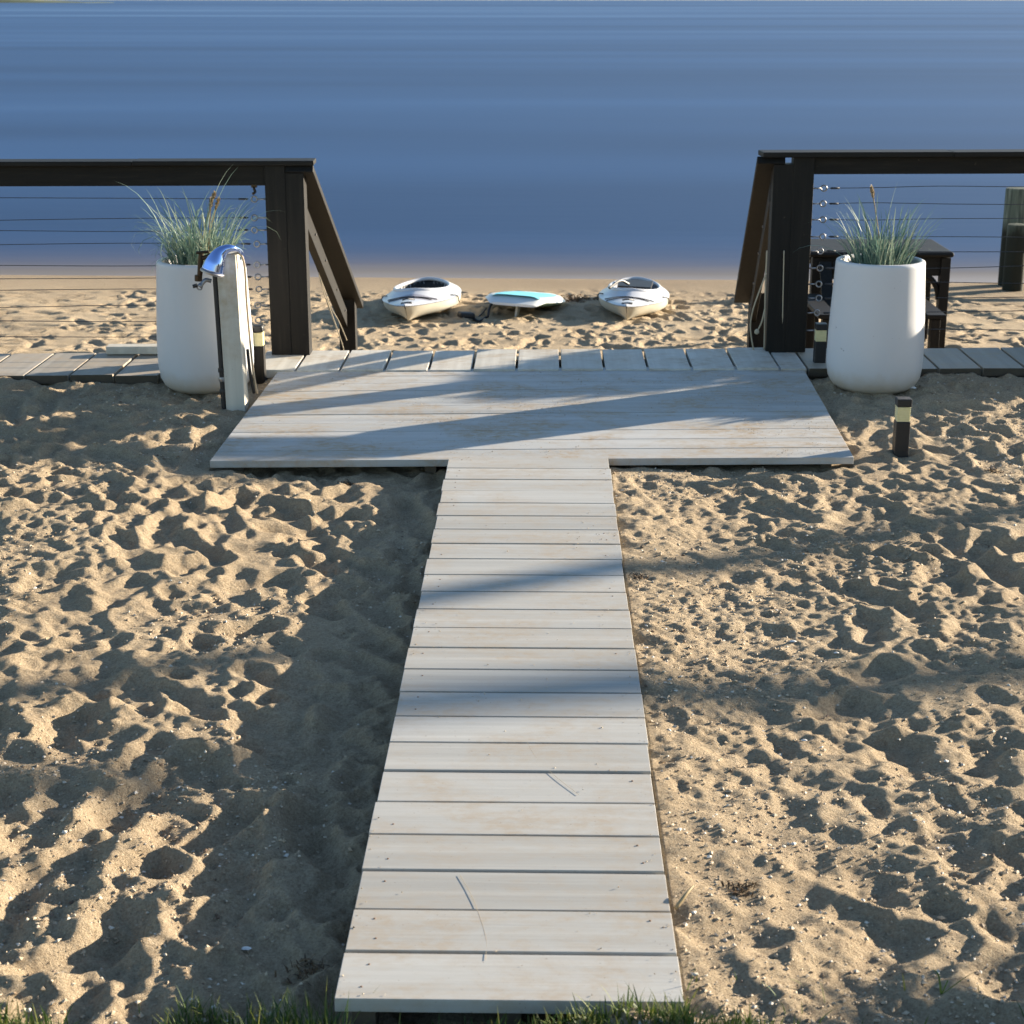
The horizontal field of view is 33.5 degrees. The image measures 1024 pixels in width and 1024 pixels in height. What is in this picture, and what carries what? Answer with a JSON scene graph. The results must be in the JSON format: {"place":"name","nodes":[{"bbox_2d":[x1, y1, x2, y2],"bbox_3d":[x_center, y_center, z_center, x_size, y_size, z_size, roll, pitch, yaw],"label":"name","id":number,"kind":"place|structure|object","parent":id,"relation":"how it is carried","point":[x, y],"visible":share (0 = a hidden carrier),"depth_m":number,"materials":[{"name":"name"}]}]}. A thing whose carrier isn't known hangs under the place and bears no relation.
{"place":"outdoors","nodes":[
{"label":"outdoors","id":0,"kind":"place"},
{"bbox_2d":[0,0,113,2],"bbox_3d":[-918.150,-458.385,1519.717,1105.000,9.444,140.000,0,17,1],"label":"shore","id":1,"kind":"structure","parent":0,"point":[26,1],"depth_m":1461.82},
{"bbox_2d":[110,166,278,273],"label":"ornamental grass","id":2,"kind":"object","parent":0,"point":[210,241],"depth_m":7.10,"materials":[{"name":"plant"}]},
{"bbox_2d":[0,275,1023,1023],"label":"sand","id":3,"kind":"structure","parent":0,"point":[278,715],"depth_m":4.39,"materials":[{"name":"beige sand"}]},
{"bbox_2d":[156,255,253,393],"bbox_3d":[-1.311,-0.799,7.256,0.406,0.556,0.406,0,17,1],"label":"planter","id":4,"kind":"object","parent":3,"relation":"on","point":[187,352],"visible":0.56,"depth_m":7.09,"materials":[{"name":"ceramic"}]},
{"bbox_2d":[192,244,257,410],"bbox_3d":[-1.147,-0.697,6.901,0.245,0.788,0.170,-11,20,-33],"label":"shower post","id":5,"kind":"object","parent":3,"relation":"on","point":[221,264],"visible":1,"depth_m":6.87,"materials":[{"name":"white"}]},
{"bbox_2d":[242,946,251,949],"bbox_3d":[-0.493,0.809,3.161,0.020,0.004,0.011,0,17,1],"label":"shell","id":6,"kind":"object","parent":3,"relation":"on","point":[246,948],"visible":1,"depth_m":3.16},
{"bbox_2d":[252,324,266,383],"bbox_3d":[-1.097,-0.672,7.393,0.049,0.285,0.049,0,17,1],"label":"path light","id":7,"kind":"object","parent":3,"relation":"on","point":[259,354],"visible":0.79,"depth_m":7.37,"materials":[{"name":"black plastic"}]},
{"bbox_2d":[275,952,334,985],"bbox_3d":[-0.375,0.823,3.076,0.097,0.033,0.126,12,21,35],"label":"seaweed","id":8,"kind":"object","parent":3,"relation":"on","point":[311,970],"visible":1,"depth_m":3.07,"materials":[{"name":"black plant"}]},
{"bbox_2d":[337,479,353,485],"bbox_3d":[-0.592,-0.107,6.110,0.074,0.021,0.058,0,17,1],"label":"seaweed","id":9,"kind":"object","parent":3,"relation":"on","point":[347,484],"visible":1,"depth_m":6.11,"materials":[{"name":"brown plant"}]},
{"bbox_2d":[382,277,460,320],"bbox_3d":[-0.787,-1.929,15.107,0.685,0.231,2.050,0,14,6],"label":"kayak","id":10,"kind":"object","parent":3,"relation":"on","point":[409,300],"visible":1,"depth_m":14.65,"materials":[{"name":"beige plastic"}]},
{"bbox_2d":[335,458,683,1023],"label":"walkway","id":11,"kind":"structure","parent":3,"relation":"on","point":[449,812],"depth_m":3.62,"materials":[{"name":"beige wood"}]},
{"bbox_2d":[461,877,486,959],"bbox_3d":[-0.066,0.735,3.107,0.014,0.001,0.306,-3,17,-10],"label":"dry stem","id":12,"kind":"object","parent":11,"relation":"on","point":[479,915],"visible":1,"depth_m":3.10,"materials":[{"name":"beige plant"}]},
{"bbox_2d":[0,374,1023,1023],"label":"shell grit","id":13,"kind":"object","parent":3,"relation":"on","point":[224,924],"visible":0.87,"depth_m":3.72,"materials":[{"name":"beige sand"}]},
{"bbox_2d":[0,347,1023,383],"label":"boardwalk","id":14,"kind":"structure","parent":3,"relation":"on","point":[45,368],"depth_m":7.63,"materials":[{"name":"grey wood"}]},
{"bbox_2d":[106,344,156,353],"bbox_3d":[-1.678,-0.748,7.810,0.352,0.036,0.070,-1,17,-2],"label":"plank","id":15,"kind":"object","parent":14,"relation":"on","point":[131,348],"visible":0.56,"depth_m":7.78,"materials":[{"name":"grey wood"}]},
{"bbox_2d":[0,158,315,354],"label":"railing","id":16,"kind":"object","parent":14,"relation":"on","point":[267,173],"visible":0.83,"depth_m":7.55,"materials":[{"name":"wood"}]},
{"bbox_2d":[285,166,362,358],"bbox_3d":[-0.945,-1.081,8.829,0.203,1.618,2.261,0,17,1],"label":"stair railing","id":17,"kind":"object","parent":14,"relation":"attached to","point":[311,228],"visible":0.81,"depth_m":7.84,"materials":[{"name":"brown wood"}]},
{"bbox_2d":[734,156,793,354],"bbox_3d":[1.294,-1.101,8.836,0.210,1.642,2.172,2,17,5],"label":"stair railing","id":18,"kind":"object","parent":14,"relation":"attached to","point":[766,246],"visible":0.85,"depth_m":7.81,"materials":[{"name":"brown wood"}]},
{"bbox_2d":[813,322,827,362],"bbox_3d":[1.378,-0.718,7.628,0.051,0.258,0.051,0,17,1],"label":"path light","id":19,"kind":"object","parent":14,"relation":"on","point":[819,348],"visible":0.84,"depth_m":7.60,"materials":[{"name":"black plastic"}]},
{"bbox_2d":[758,149,1023,351],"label":"railing","id":20,"kind":"object","parent":14,"relation":"on","point":[808,164],"visible":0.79,"depth_m":7.64,"materials":[{"name":"wood"}]},
{"bbox_2d":[0,966,1023,1023],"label":"grass","id":21,"kind":"structure","parent":3,"relation":"on","point":[676,1015],"depth_m":2.84,"materials":[{"name":"green plant"}]},
{"bbox_2d":[485,291,564,316],"bbox_3d":[0.144,-1.849,15.328,0.680,0.242,1.650,6,9,9],"label":"paddleboard","id":22,"kind":"object","parent":3,"relation":"on","point":[518,299],"visible":1,"depth_m":14.64,"materials":[{"name":"white plastic"}]},
{"bbox_2d":[457,303,492,321],"bbox_3d":[-0.195,-1.777,14.751,0.255,0.164,0.750,10,19,29],"label":"leash","id":23,"kind":"object","parent":22,"relation":"hanging from","point":[468,315],"visible":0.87,"depth_m":14.51,"materials":[{"name":"black rubber"}]},
{"bbox_2d":[210,366,853,472],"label":"platform","id":24,"kind":"structure","parent":3,"relation":"on","point":[315,430],"depth_m":6.70,"materials":[{"name":"grey wood"}]},
{"bbox_2d":[241,371,843,994],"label":"sand grains","id":25,"kind":"object","parent":24,"relation":"on","point":[595,523],"visible":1,"depth_m":6.78},
{"bbox_2d":[561,294,596,302],"bbox_3d":[0.558,-1.990,15.909,0.520,0.060,0.494,-9,19,-29],"label":"seaweed","id":26,"kind":"object","parent":3,"relation":"on","point":[574,298],"visible":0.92,"depth_m":15.88,"materials":[{"name":"brown plant"}]},
{"bbox_2d":[597,276,668,320],"bbox_3d":[1.104,-1.978,15.320,0.644,0.271,2.050,4,15,7],"label":"kayak","id":27,"kind":"object","parent":3,"relation":"on","point":[627,298],"visible":1,"depth_m":14.88,"materials":[{"name":"beige plastic"}]},
{"bbox_2d":[628,572,648,580],"bbox_3d":[0.367,0.187,4.959,0.062,0.019,0.075,11,20,33],"label":"seaweed","id":28,"kind":"object","parent":3,"relation":"on","point":[635,575],"visible":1,"depth_m":4.96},
{"bbox_2d":[674,885,693,909],"bbox_3d":[0.322,0.718,3.167,0.009,0.027,0.061,15,22,40],"label":"twig","id":29,"kind":"object","parent":3,"relation":"on","point":[681,900],"visible":1,"depth_m":3.16,"materials":[{"name":"wood"}]},
{"bbox_2d":[721,880,760,897],"bbox_3d":[0.440,0.717,3.247,0.077,0.018,0.075,0,17,1],"label":"seaweed","id":30,"kind":"object","parent":3,"relation":"on","point":[733,887],"visible":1,"depth_m":3.26,"materials":[{"name":"brown plant"}]},
{"bbox_2d":[826,253,925,393],"bbox_3d":[1.553,-0.799,7.255,0.406,0.556,0.406,0,17,1],"label":"planter","id":31,"kind":"object","parent":3,"relation":"on","point":[876,335],"visible":0.91,"depth_m":7.10,"materials":[{"name":"ceramic"}]},
{"bbox_2d":[805,262,946,347],"bbox_3d":[2.555,-1.349,12.208,0.878,0.753,0.968,0,17,1],"label":"beach chair","id":32,"kind":"object","parent":3,"relation":"on","point":[933,315],"visible":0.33,"depth_m":12.10,"materials":[{"name":"brown wood"}]},
{"bbox_2d":[809,239,953,347],"bbox_3d":[2.756,-1.639,13.136,1.080,0.836,0.760,0,17,1],"label":"table","id":33,"kind":"object","parent":3,"relation":"on","point":[938,260],"visible":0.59,"depth_m":12.77,"materials":[{"name":"brown wood"}]},
{"bbox_2d":[892,396,911,457],"bbox_3d":[1.452,-0.291,6.352,0.053,0.276,0.053,0,17,1],"label":"path light","id":34,"kind":"object","parent":3,"relation":"on","point":[901,434],"visible":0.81,"depth_m":6.32,"materials":[{"name":"black plastic"}]},
{"bbox_2d":[932,969,977,994],"bbox_3d":[0.762,0.808,2.931,0.088,0.046,0.010,0,17,1],"label":"grass sprout","id":35,"kind":"object","parent":3,"relation":"on","point":[941,991],"depth_m":2.93,"materials":[{"name":"green plant"}]},
{"bbox_2d":[983,466,1004,473],"bbox_3d":[1.735,-0.153,6.123,0.078,0.018,0.077,6,18,20],"label":"seaweed","id":36,"kind":"object","parent":3,"relation":"on","point":[990,469],"visible":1,"depth_m":6.11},
{"bbox_2d":[998,187,1023,285],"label":"piling","id":37,"kind":"object","parent":3,"relation":"on","point":[1014,195],"visible":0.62,"depth_m":16.89,"materials":[{"name":"brown wood"}]},
{"bbox_2d":[1002,223,1023,291],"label":"piling","id":38,"kind":"object","parent":3,"relation":"on","point":[1014,242],"visible":0.74,"depth_m":16.62,"materials":[{"name":"brown wood"}]},
{"bbox_2d":[0,0,1023,282],"bbox_3d":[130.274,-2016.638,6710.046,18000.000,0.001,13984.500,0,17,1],"label":"water","id":39,"kind":"structure","parent":0,"point":[544,138],"depth_m":41.73,"materials":[{"name":"blue liquid"}]},
{"bbox_2d":[801,185,942,264],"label":"ornamental grass","id":40,"kind":"object","parent":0,"point":[877,248],"depth_m":7.12,"materials":[{"name":"plant"}]}
]}

